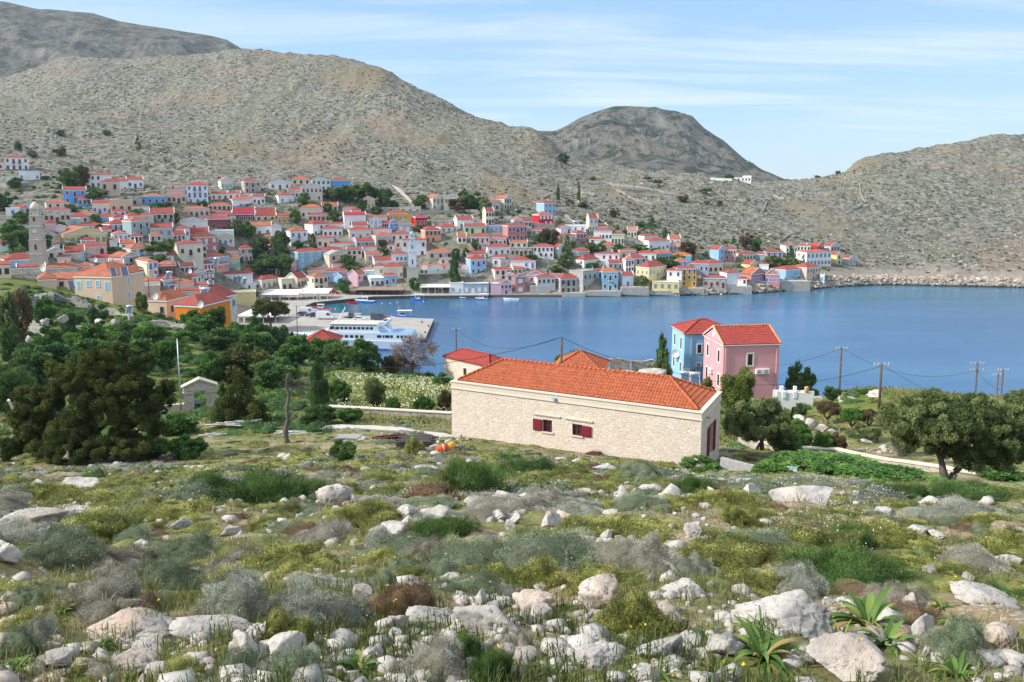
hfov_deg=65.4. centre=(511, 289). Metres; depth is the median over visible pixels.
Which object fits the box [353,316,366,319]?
parked car
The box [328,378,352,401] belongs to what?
bush
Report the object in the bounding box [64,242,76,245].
tree
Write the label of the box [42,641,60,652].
boulder
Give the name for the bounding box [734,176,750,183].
chapel
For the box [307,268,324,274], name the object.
house
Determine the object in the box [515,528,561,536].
shrub
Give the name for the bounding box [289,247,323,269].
house
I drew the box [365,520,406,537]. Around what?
rock
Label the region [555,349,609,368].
farmhouse
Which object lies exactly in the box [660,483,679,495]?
rock
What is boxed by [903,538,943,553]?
shrub
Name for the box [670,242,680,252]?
house
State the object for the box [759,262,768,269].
house
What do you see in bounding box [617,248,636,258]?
house
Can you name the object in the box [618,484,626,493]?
rock
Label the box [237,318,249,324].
railing wall
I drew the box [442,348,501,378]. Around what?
bungalow
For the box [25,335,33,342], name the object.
boulder
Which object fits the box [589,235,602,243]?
house
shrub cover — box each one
[0,406,1023,486]
[0,417,1023,479]
[6,417,861,477]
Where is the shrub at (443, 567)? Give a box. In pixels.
[421,558,464,578]
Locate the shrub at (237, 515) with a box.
[228,512,247,519]
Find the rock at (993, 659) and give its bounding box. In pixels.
[976,648,1005,667]
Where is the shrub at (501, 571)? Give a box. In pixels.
[456,561,520,586]
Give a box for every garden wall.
[329,405,451,418]
[738,436,987,475]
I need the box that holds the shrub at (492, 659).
[464,640,514,681]
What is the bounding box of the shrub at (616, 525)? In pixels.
[543,513,676,543]
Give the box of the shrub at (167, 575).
[136,553,212,590]
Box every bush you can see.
[0,322,19,360]
[0,364,37,417]
[5,177,23,188]
[8,342,53,384]
[33,295,56,325]
[33,326,64,346]
[45,338,100,372]
[51,147,66,154]
[56,309,84,332]
[61,322,116,346]
[64,204,78,211]
[85,303,109,325]
[98,330,137,363]
[107,320,137,336]
[126,435,169,458]
[131,324,171,344]
[148,202,164,207]
[159,202,173,207]
[160,433,209,460]
[165,412,199,436]
[197,200,207,205]
[292,240,303,246]
[299,404,339,424]
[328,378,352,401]
[329,438,356,461]
[337,407,363,421]
[370,206,382,213]
[379,246,388,253]
[384,396,401,408]
[386,374,420,382]
[389,200,398,206]
[411,395,435,409]
[431,372,450,386]
[437,389,451,410]
[564,199,573,205]
[577,202,587,207]
[586,262,603,268]
[635,221,645,226]
[651,358,672,375]
[671,254,684,259]
[677,193,689,201]
[677,454,727,472]
[749,461,792,474]
[763,449,830,473]
[767,432,801,452]
[782,257,801,265]
[784,375,792,389]
[790,402,806,418]
[791,418,813,445]
[807,451,878,476]
[811,432,833,447]
[823,386,841,399]
[831,431,847,448]
[847,462,947,482]
[856,388,870,394]
[856,426,882,442]
[889,442,908,456]
[977,465,1023,482]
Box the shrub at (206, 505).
[163,499,220,511]
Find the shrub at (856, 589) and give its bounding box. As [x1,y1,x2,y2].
[832,577,876,597]
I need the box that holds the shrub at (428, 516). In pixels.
[414,512,440,522]
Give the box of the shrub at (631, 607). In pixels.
[591,580,685,640]
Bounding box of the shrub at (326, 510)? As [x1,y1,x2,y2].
[320,505,348,512]
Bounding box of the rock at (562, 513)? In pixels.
[556,510,571,517]
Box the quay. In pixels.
[257,293,488,342]
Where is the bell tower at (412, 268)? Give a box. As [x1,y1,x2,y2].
[406,229,418,285]
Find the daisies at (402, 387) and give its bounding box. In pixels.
[335,370,451,410]
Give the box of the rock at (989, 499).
[977,495,994,506]
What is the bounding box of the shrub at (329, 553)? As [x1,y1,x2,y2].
[246,547,331,564]
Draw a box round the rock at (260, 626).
[253,621,268,641]
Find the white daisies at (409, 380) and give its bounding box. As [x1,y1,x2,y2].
[335,374,449,409]
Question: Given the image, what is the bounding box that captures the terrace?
[773,386,813,409]
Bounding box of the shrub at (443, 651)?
[391,628,468,681]
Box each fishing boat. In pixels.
[310,304,331,310]
[355,292,374,302]
[390,310,413,317]
[410,292,425,300]
[475,293,488,299]
[503,298,518,300]
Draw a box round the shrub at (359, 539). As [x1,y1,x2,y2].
[352,521,416,550]
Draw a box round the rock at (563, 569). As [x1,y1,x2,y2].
[559,567,568,574]
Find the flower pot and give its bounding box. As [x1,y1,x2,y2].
[804,387,809,392]
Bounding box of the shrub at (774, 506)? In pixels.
[765,501,788,510]
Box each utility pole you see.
[144,263,149,297]
[454,328,457,349]
[560,337,562,363]
[835,347,847,388]
[873,363,889,407]
[970,362,984,393]
[993,373,1001,395]
[997,369,1008,393]
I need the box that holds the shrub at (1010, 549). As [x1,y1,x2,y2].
[978,539,1023,564]
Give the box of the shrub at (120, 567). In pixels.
[74,555,141,578]
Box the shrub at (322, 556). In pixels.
[279,551,341,569]
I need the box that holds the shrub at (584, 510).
[568,505,604,516]
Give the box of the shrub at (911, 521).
[895,517,930,524]
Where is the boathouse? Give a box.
[305,329,342,362]
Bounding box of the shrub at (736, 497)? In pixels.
[686,488,766,506]
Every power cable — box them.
[0,307,167,338]
[178,337,560,367]
[458,330,552,348]
[564,338,654,366]
[658,366,879,384]
[847,351,970,376]
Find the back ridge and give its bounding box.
[0,1,239,77]
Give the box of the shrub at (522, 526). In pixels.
[505,524,556,538]
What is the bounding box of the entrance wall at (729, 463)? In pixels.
[720,457,754,471]
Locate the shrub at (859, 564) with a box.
[777,537,931,589]
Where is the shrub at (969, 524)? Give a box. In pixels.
[945,519,972,531]
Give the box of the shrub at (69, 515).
[60,507,140,526]
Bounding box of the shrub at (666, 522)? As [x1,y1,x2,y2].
[640,516,683,532]
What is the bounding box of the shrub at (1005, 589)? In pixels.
[985,580,1023,597]
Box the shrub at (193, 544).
[146,525,223,563]
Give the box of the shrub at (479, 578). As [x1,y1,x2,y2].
[423,567,508,594]
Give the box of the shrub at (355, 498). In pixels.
[350,494,378,502]
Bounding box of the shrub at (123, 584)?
[46,568,143,625]
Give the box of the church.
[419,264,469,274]
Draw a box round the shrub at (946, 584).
[935,575,1023,602]
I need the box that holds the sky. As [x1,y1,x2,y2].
[0,0,1023,179]
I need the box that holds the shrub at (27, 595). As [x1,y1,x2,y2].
[0,579,67,606]
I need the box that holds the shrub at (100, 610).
[71,592,170,626]
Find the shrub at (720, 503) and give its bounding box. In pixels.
[713,500,741,509]
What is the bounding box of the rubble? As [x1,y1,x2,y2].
[13,431,892,681]
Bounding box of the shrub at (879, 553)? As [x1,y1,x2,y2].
[867,549,883,557]
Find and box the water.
[314,285,1023,396]
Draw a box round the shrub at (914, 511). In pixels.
[898,501,949,519]
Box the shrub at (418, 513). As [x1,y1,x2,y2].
[394,504,426,520]
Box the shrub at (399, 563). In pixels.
[387,556,428,571]
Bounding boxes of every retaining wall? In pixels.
[382,209,480,214]
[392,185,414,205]
[532,222,554,227]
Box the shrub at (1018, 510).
[1008,506,1023,512]
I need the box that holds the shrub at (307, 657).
[261,641,336,681]
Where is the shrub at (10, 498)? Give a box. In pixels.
[0,483,33,511]
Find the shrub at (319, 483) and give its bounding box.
[306,478,327,492]
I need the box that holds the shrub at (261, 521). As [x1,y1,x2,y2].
[241,513,288,531]
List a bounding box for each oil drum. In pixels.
[436,444,448,451]
[448,441,455,446]
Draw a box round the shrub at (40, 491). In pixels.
[5,481,87,501]
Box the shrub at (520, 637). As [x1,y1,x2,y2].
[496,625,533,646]
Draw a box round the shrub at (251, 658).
[201,643,271,678]
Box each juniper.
[210,369,272,428]
[210,382,227,422]
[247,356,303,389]
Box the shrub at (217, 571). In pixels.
[205,559,262,583]
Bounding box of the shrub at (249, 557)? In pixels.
[235,550,264,563]
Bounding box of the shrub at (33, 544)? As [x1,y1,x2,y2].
[10,538,38,548]
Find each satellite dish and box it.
[39,263,45,270]
[152,292,157,299]
[197,300,202,307]
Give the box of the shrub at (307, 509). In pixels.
[296,501,333,515]
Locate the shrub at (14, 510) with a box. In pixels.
[1,505,41,513]
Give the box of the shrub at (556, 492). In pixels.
[527,485,574,502]
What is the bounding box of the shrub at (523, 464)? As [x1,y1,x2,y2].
[496,454,556,472]
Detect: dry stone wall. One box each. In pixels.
[19,318,45,336]
[32,292,91,308]
[94,304,133,319]
[151,320,197,330]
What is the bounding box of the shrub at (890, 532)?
[827,517,938,548]
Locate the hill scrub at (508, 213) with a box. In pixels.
[0,48,1023,272]
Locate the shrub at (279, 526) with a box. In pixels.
[255,519,311,532]
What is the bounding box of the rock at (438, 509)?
[420,504,453,515]
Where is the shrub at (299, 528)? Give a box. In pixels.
[282,520,328,539]
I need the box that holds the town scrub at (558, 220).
[2,171,829,271]
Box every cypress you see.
[307,355,329,406]
[448,254,460,281]
[556,184,559,199]
[577,182,580,201]
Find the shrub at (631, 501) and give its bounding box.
[612,489,673,512]
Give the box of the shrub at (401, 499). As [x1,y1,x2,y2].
[390,496,410,502]
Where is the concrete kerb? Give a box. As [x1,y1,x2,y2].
[319,424,454,436]
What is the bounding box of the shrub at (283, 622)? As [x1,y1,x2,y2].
[257,602,315,644]
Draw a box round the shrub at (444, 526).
[408,509,483,539]
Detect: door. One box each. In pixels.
[77,281,81,289]
[104,281,109,290]
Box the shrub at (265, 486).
[204,460,318,507]
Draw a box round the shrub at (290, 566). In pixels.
[268,557,330,579]
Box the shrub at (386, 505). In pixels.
[326,501,396,523]
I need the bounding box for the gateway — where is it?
[159,377,218,413]
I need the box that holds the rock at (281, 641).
[267,630,306,661]
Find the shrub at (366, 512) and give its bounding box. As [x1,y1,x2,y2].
[331,498,398,528]
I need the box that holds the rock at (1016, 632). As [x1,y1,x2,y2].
[995,621,1017,638]
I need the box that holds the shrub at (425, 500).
[401,493,457,508]
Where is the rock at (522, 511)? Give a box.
[511,509,525,514]
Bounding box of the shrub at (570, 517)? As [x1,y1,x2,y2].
[561,514,587,519]
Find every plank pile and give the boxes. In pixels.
[199,432,226,436]
[202,419,261,427]
[274,430,308,435]
[333,434,362,439]
[371,433,405,440]
[395,435,437,448]
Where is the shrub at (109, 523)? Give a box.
[50,501,137,545]
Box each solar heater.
[67,280,75,288]
[110,268,116,275]
[120,266,128,275]
[125,305,133,313]
[165,271,172,279]
[200,287,209,292]
[213,257,219,264]
[232,276,237,282]
[680,370,689,380]
[689,371,700,383]
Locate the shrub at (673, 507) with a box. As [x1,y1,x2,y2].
[663,498,679,512]
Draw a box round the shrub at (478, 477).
[438,452,511,492]
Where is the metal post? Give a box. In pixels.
[177,338,181,412]
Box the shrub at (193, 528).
[174,519,223,536]
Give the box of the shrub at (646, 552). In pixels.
[585,529,683,576]
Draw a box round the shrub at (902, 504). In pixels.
[887,502,917,507]
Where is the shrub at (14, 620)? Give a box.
[0,607,69,632]
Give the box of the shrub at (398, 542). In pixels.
[333,529,423,560]
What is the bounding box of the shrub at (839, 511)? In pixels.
[818,507,861,516]
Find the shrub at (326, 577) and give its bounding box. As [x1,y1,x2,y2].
[281,571,377,588]
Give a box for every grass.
[0,343,1022,442]
[1,405,1023,515]
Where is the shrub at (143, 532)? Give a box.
[113,523,160,543]
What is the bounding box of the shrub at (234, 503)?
[227,501,246,507]
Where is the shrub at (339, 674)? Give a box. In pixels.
[326,667,358,681]
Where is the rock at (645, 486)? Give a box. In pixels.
[638,483,662,490]
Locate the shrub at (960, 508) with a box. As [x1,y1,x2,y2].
[922,496,1018,521]
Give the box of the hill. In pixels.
[539,106,797,181]
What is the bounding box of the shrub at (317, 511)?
[308,507,325,514]
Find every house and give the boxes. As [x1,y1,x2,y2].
[0,160,4,169]
[0,240,8,251]
[0,252,28,266]
[0,260,10,277]
[4,155,28,168]
[5,207,19,215]
[6,177,16,188]
[16,204,26,212]
[16,262,45,275]
[18,171,39,179]
[22,201,40,214]
[37,271,56,289]
[42,205,70,225]
[44,200,69,207]
[44,219,54,230]
[45,260,78,273]
[47,246,64,257]
[52,242,59,247]
[53,271,82,287]
[55,224,65,232]
[56,254,70,261]
[58,260,78,264]
[59,225,106,244]
[62,186,86,202]
[63,243,84,260]
[65,252,81,260]
[71,213,90,222]
[71,218,79,224]
[73,258,144,306]
[76,222,100,227]
[77,196,90,205]
[78,209,95,215]
[78,261,94,268]
[78,264,92,271]
[79,236,95,243]
[79,242,106,254]
[88,254,110,262]
[90,173,111,186]
[91,198,111,213]
[98,213,114,220]
[99,179,119,196]
[101,226,111,238]
[102,217,122,231]
[107,238,123,246]
[107,251,139,265]
[108,259,123,263]
[109,199,132,213]
[109,213,123,220]
[110,230,128,238]
[111,208,126,214]
[112,177,127,188]
[119,237,135,249]
[122,216,149,237]
[122,243,150,254]
[124,212,140,218]
[126,175,143,188]
[127,196,141,205]
[130,232,142,242]
[130,264,143,269]
[132,205,148,210]
[132,257,157,276]
[140,193,165,203]
[140,212,153,222]
[144,274,160,286]
[144,283,159,293]
[147,289,187,317]
[149,207,174,227]
[149,222,172,238]
[149,231,162,245]
[151,249,166,254]
[156,274,179,285]
[158,260,176,276]
[165,252,173,261]
[166,192,185,203]
[167,188,185,193]
[167,278,193,287]
[173,229,185,240]
[174,240,203,268]
[174,291,230,326]
[175,225,189,239]
[175,286,199,296]
[177,261,194,272]
[179,217,207,226]
[183,204,209,217]
[185,273,201,281]
[186,180,207,202]
[187,285,237,320]
[190,226,208,233]
[190,232,217,251]
[192,268,204,281]
[194,280,208,287]
[200,240,206,260]
[203,260,214,276]
[204,214,230,228]
[204,268,214,285]
[207,250,229,261]
[208,201,230,208]
[209,229,234,246]
[210,191,227,199]
[210,210,231,215]
[214,260,229,272]
[217,177,232,189]
[217,233,233,246]
[223,271,252,281]
[224,212,235,228]
[225,248,239,254]
[227,190,240,198]
[229,196,252,206]
[229,253,240,270]
[231,289,255,306]
[232,206,255,218]
[238,244,252,259]
[238,282,257,288]
[240,193,251,197]
[241,179,260,192]
[244,266,258,273]
[250,222,271,233]
[252,194,264,203]
[253,274,280,288]
[254,207,275,219]
[267,267,279,274]
[268,179,290,188]
[270,223,281,235]
[275,192,293,202]
[276,211,294,223]
[278,277,292,288]
[285,270,306,287]
[286,227,307,245]
[287,186,301,198]
[287,259,297,272]
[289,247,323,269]
[291,176,310,184]
[300,204,322,218]
[301,183,322,200]
[304,220,328,234]
[306,272,328,287]
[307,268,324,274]
[308,212,328,220]
[311,177,330,189]
[317,236,333,247]
[321,201,338,210]
[321,246,342,252]
[322,224,342,236]
[324,250,346,267]
[325,268,347,281]
[329,221,343,226]
[329,241,354,246]
[330,176,350,187]
[331,261,345,267]
[332,272,348,283]
[342,206,353,211]
[342,211,366,228]
[346,247,361,259]
[347,268,366,286]
[348,226,371,239]
[350,207,360,211]
[351,221,368,227]
[352,236,373,246]
[361,196,374,208]
[362,245,377,251]
[362,251,382,261]
[363,265,373,270]
[365,270,373,274]
[366,213,387,219]
[366,275,383,286]
[369,216,381,228]
[371,230,392,245]
[372,227,391,233]
[372,256,390,264]
[374,263,383,274]
[382,207,398,210]
[382,220,387,226]
[383,262,403,278]
[384,272,396,284]
[387,209,406,220]
[387,243,394,249]
[388,219,397,230]
[391,231,409,240]
[391,250,407,262]
[394,239,401,248]
[398,219,410,231]
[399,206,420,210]
[401,235,426,256]
[407,215,411,222]
[412,213,427,226]
[421,224,441,242]
[426,194,443,209]
[427,248,450,259]
[431,220,452,225]
[436,222,457,232]
[439,257,451,263]
[443,194,456,209]
[449,281,462,292]
[450,357,723,466]
[453,215,473,228]
[457,233,466,243]
[463,222,485,233]
[463,281,488,292]
[465,254,486,274]
[466,250,486,257]
[470,233,489,249]
[479,198,500,211]
[482,206,494,224]
[486,225,502,231]
[486,243,510,256]
[490,234,506,244]
[491,267,511,280]
[491,282,499,293]
[492,255,505,266]
[495,195,511,209]
[499,278,511,293]
[500,258,509,266]
[502,222,527,240]
[505,271,514,287]
[509,239,527,246]
[510,216,522,223]
[510,246,531,255]
[510,256,535,268]
[511,265,526,272]
[514,272,525,293]
[522,217,531,227]
[526,269,544,283]
[531,227,545,235]
[532,211,553,223]
[533,243,553,259]
[534,274,555,293]
[536,199,555,212]
[549,271,563,278]
[554,243,565,257]
[555,273,578,293]
[556,225,571,233]
[557,233,575,245]
[567,225,585,231]
[568,200,578,205]
[569,268,598,291]
[571,230,586,241]
[573,247,589,256]
[573,253,598,267]
[586,213,598,231]
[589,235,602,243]
[592,265,602,278]
[594,228,612,241]
[594,250,619,260]
[598,223,607,228]
[601,265,618,289]
[602,242,617,251]
[603,259,622,268]
[611,231,624,244]
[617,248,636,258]
[618,271,633,285]
[622,254,633,272]
[627,225,637,238]
[631,251,646,264]
[635,260,666,286]
[636,250,656,260]
[637,233,658,241]
[643,237,669,250]
[652,280,679,292]
[654,249,672,261]
[667,234,680,242]
[667,268,681,286]
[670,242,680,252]
[671,318,720,384]
[672,252,691,263]
[673,264,696,286]
[674,257,687,265]
[689,260,708,274]
[700,275,726,291]
[702,324,781,399]
[705,259,723,273]
[709,245,725,260]
[719,269,740,284]
[725,244,735,262]
[736,250,755,260]
[737,276,746,285]
[741,260,759,267]
[741,266,766,282]
[755,251,764,260]
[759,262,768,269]
[761,249,782,257]
[765,268,780,289]
[770,265,800,279]
[780,244,797,253]
[792,262,820,279]
[796,249,831,265]
[797,243,810,249]
[810,242,824,249]
[820,273,824,284]
[824,242,839,250]
[831,251,842,264]
[842,255,856,265]
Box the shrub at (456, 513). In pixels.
[453,510,465,516]
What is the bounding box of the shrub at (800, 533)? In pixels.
[763,518,867,552]
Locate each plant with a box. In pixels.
[2,653,34,676]
[50,600,75,616]
[82,629,117,650]
[333,646,380,674]
[402,620,434,633]
[526,661,585,681]
[556,600,574,610]
[608,632,653,644]
[626,655,692,681]
[638,580,647,591]
[689,619,722,638]
[691,656,738,674]
[708,567,732,580]
[728,605,787,637]
[732,614,801,679]
[776,636,803,651]
[812,618,851,632]
[824,585,913,633]
[851,618,919,655]
[896,650,939,668]
[904,547,923,557]
[928,595,957,612]
[928,648,985,680]
[936,610,971,626]
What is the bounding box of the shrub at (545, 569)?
[509,551,570,590]
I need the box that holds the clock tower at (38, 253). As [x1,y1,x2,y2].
[28,202,48,265]
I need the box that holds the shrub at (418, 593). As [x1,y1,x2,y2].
[366,574,437,615]
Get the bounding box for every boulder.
[0,507,67,526]
[0,542,22,563]
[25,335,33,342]
[29,479,44,484]
[36,646,74,666]
[40,318,49,327]
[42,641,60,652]
[57,315,68,322]
[61,477,99,487]
[65,504,91,514]
[83,606,180,646]
[107,647,157,678]
[110,319,118,324]
[131,639,162,653]
[169,614,253,639]
[171,517,193,529]
[180,652,199,662]
[220,525,244,535]
[233,629,266,657]
[316,484,352,504]
[318,675,339,681]
[353,583,372,597]
[364,643,382,666]
[375,615,408,633]
[389,627,401,641]
[397,504,416,517]
[401,515,412,525]
[406,605,450,627]
[415,464,436,468]
[441,572,460,579]
[453,604,519,633]
[464,496,481,506]
[474,588,485,604]
[492,490,512,496]
[495,512,504,520]
[505,519,515,529]
[510,511,520,523]
[512,589,553,613]
[531,602,552,619]
[541,511,561,527]
[571,642,617,670]
[577,573,619,611]
[584,609,599,623]
[592,463,615,468]
[599,529,611,539]
[602,509,617,517]
[628,662,661,681]
[634,634,682,659]
[637,368,666,374]
[663,533,680,541]
[683,521,701,536]
[686,647,709,666]
[705,634,741,655]
[725,589,834,639]
[742,483,760,493]
[767,485,833,504]
[793,414,804,419]
[805,418,816,428]
[806,631,885,681]
[813,396,822,400]
[816,424,828,432]
[822,598,837,609]
[826,429,835,434]
[837,396,855,401]
[860,439,872,444]
[866,389,883,396]
[874,506,891,513]
[902,592,917,606]
[906,613,934,642]
[908,524,929,536]
[922,564,937,572]
[922,645,930,655]
[928,529,945,539]
[949,580,1021,609]
[962,571,973,580]
[985,621,1013,648]
[992,672,1002,680]
[996,554,1022,564]
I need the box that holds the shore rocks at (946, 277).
[672,274,1023,295]
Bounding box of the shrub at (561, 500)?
[553,496,586,507]
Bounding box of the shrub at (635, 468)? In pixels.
[618,457,663,477]
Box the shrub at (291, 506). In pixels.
[267,499,302,514]
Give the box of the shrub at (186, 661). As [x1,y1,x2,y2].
[151,652,204,681]
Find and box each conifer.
[135,134,141,148]
[309,233,316,247]
[562,235,572,258]
[646,215,656,227]
[655,331,670,367]
[660,227,668,237]
[786,244,794,257]
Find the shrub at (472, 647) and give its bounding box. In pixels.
[454,626,485,659]
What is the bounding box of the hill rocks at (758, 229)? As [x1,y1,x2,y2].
[0,48,1023,271]
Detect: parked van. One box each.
[301,307,315,312]
[316,311,334,319]
[370,312,386,320]
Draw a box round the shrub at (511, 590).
[492,578,523,596]
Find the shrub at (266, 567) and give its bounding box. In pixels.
[230,553,306,580]
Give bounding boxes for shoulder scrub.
[0,282,434,392]
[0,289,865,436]
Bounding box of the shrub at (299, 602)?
[255,578,374,629]
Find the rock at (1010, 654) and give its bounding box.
[1002,648,1023,666]
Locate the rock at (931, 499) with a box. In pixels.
[919,495,940,503]
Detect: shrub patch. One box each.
[0,463,1023,509]
[3,468,1004,508]
[83,469,1006,504]
[88,468,767,495]
[304,470,867,502]
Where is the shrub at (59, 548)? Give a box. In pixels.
[8,522,112,574]
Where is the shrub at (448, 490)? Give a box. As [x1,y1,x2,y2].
[428,481,460,493]
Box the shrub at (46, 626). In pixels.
[18,612,63,646]
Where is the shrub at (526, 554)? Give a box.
[514,543,538,560]
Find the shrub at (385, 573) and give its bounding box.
[364,567,399,584]
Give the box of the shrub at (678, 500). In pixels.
[660,493,710,509]
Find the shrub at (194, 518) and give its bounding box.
[169,511,223,530]
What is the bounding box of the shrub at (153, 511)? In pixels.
[128,500,196,522]
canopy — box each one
[238,308,289,322]
[261,289,303,298]
[299,288,332,298]
[349,287,404,294]
[420,284,449,293]
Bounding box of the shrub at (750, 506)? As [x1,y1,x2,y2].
[739,502,778,515]
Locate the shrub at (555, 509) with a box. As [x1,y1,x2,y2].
[548,500,593,511]
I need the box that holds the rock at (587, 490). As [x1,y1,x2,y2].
[578,487,591,493]
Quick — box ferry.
[293,307,419,350]
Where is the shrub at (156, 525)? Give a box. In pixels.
[138,520,167,530]
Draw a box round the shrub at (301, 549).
[249,539,347,564]
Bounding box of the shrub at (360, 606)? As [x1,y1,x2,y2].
[349,597,375,618]
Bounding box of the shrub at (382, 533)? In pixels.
[359,523,397,549]
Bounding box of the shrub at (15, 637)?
[0,623,45,659]
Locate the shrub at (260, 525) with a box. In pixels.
[241,523,267,531]
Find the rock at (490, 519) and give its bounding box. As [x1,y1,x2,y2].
[485,516,495,521]
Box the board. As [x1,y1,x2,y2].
[787,466,796,472]
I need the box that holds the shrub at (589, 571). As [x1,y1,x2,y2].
[561,559,650,596]
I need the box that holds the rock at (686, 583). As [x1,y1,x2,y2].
[661,577,702,596]
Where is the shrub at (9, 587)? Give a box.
[0,580,58,595]
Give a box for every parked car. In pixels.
[297,311,308,315]
[307,312,315,316]
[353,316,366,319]
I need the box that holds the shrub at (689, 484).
[673,471,719,493]
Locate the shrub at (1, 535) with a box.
[0,531,17,543]
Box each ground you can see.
[0,278,1023,681]
[919,472,1023,485]
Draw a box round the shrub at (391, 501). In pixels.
[359,495,399,507]
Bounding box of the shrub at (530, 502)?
[466,490,557,516]
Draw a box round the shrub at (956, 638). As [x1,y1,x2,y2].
[915,608,991,670]
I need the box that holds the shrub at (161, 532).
[150,528,170,537]
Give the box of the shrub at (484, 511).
[459,501,514,522]
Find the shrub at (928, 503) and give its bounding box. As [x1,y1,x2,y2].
[919,500,937,506]
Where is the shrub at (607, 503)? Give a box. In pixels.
[598,499,614,509]
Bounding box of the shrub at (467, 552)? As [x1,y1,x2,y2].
[417,532,507,575]
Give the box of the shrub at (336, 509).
[321,505,403,521]
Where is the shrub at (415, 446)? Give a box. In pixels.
[404,435,427,455]
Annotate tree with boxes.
[0,191,13,211]
[0,219,24,233]
[0,228,28,254]
[0,291,19,344]
[0,340,177,464]
[2,287,33,343]
[12,210,28,223]
[14,140,21,150]
[27,150,37,157]
[45,234,52,248]
[55,129,64,135]
[55,166,82,185]
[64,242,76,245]
[73,164,90,185]
[84,191,99,203]
[88,187,108,196]
[89,213,102,222]
[102,129,111,134]
[107,246,125,253]
[107,338,152,367]
[129,208,144,214]
[134,291,147,314]
[146,240,172,252]
[149,254,169,261]
[149,340,184,371]
[165,238,174,251]
[170,323,208,342]
[174,212,180,222]
[179,309,200,323]
[185,314,219,329]
[195,349,225,380]
[199,327,242,349]
[201,305,226,332]
[212,343,269,382]
[218,247,224,253]
[223,321,246,330]
[230,218,243,235]
[237,331,278,355]
[240,220,255,239]
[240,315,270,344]
[247,253,277,273]
[248,236,263,257]
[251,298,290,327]
[260,237,271,253]
[269,324,293,354]
[270,230,290,256]
[273,335,317,363]
[276,252,294,275]
[277,373,313,442]
[284,333,310,360]
[289,208,301,223]
[297,192,310,205]
[307,336,337,363]
[319,338,354,368]
[322,187,341,199]
[322,202,332,211]
[328,209,340,221]
[334,278,350,292]
[338,184,362,201]
[340,254,354,267]
[342,337,382,368]
[345,263,362,271]
[355,181,378,200]
[356,198,367,211]
[363,376,386,405]
[375,188,393,206]
[379,239,386,246]
[380,355,407,372]
[388,331,439,373]
[409,277,419,290]
[412,194,428,207]
[413,224,423,231]
[447,198,468,211]
[450,247,459,258]
[458,190,468,197]
[461,191,483,209]
[462,247,469,254]
[470,239,479,249]
[477,196,492,212]
[524,253,538,259]
[535,234,546,242]
[538,228,559,243]
[546,265,565,272]
[553,349,577,362]
[556,253,573,267]
[558,153,568,162]
[584,242,597,251]
[593,243,606,251]
[609,208,620,217]
[611,243,627,251]
[632,244,648,251]
[634,275,649,285]
[652,180,662,184]
[653,257,679,266]
[679,241,696,253]
[699,188,712,193]
[701,376,714,388]
[720,365,755,417]
[721,396,794,449]
[723,174,733,177]
[739,230,750,248]
[747,234,761,251]
[762,255,783,267]
[786,359,819,396]
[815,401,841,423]
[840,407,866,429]
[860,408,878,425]
[873,387,1023,479]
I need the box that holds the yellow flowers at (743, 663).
[29,538,990,667]
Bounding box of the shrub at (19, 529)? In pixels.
[0,514,89,543]
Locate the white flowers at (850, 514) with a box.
[818,487,883,548]
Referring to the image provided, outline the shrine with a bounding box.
[654,197,665,204]
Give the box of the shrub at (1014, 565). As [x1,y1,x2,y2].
[1004,559,1023,572]
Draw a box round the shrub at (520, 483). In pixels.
[506,480,533,490]
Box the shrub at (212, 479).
[178,468,233,488]
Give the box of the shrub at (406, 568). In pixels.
[359,565,425,579]
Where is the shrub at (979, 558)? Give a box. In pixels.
[934,541,1019,576]
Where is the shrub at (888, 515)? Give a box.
[864,508,907,521]
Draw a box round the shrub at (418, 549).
[398,534,445,561]
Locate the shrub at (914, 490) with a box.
[889,479,930,499]
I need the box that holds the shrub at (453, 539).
[443,535,474,543]
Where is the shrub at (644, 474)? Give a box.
[631,469,664,485]
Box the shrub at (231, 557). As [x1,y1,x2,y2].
[202,544,266,575]
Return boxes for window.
[4,268,9,274]
[59,281,64,286]
[86,280,90,286]
[541,419,552,433]
[570,424,582,437]
[679,360,681,373]
[696,344,702,353]
[705,365,707,378]
[706,342,709,356]
[716,372,719,387]
[717,348,720,363]
[746,353,753,366]
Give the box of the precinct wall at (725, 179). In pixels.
[710,178,731,180]
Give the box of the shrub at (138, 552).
[99,542,159,566]
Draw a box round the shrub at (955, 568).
[911,559,983,579]
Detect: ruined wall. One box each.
[609,358,628,369]
[631,359,652,370]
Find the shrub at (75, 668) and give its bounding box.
[52,655,117,681]
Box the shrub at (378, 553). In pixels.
[348,545,421,565]
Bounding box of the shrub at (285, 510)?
[269,501,298,517]
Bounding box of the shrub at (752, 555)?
[687,527,822,569]
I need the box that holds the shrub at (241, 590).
[191,562,277,622]
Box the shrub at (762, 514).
[749,508,768,520]
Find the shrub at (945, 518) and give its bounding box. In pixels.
[934,512,963,524]
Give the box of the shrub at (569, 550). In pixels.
[493,523,602,570]
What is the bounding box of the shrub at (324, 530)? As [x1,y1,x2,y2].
[288,514,353,546]
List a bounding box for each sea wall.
[530,285,549,292]
[562,292,584,296]
[585,290,620,296]
[620,286,648,295]
[649,290,679,295]
[679,287,703,294]
[703,285,751,293]
[757,280,809,290]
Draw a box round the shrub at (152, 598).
[126,589,163,610]
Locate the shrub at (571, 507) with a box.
[557,499,604,514]
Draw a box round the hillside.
[0,48,1023,347]
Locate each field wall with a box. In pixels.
[542,192,594,199]
[551,213,574,223]
[602,181,694,196]
[616,189,690,209]
[621,189,650,191]
[695,185,784,198]
[779,231,799,241]
[851,183,865,209]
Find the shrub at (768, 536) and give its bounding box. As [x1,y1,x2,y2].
[716,525,809,548]

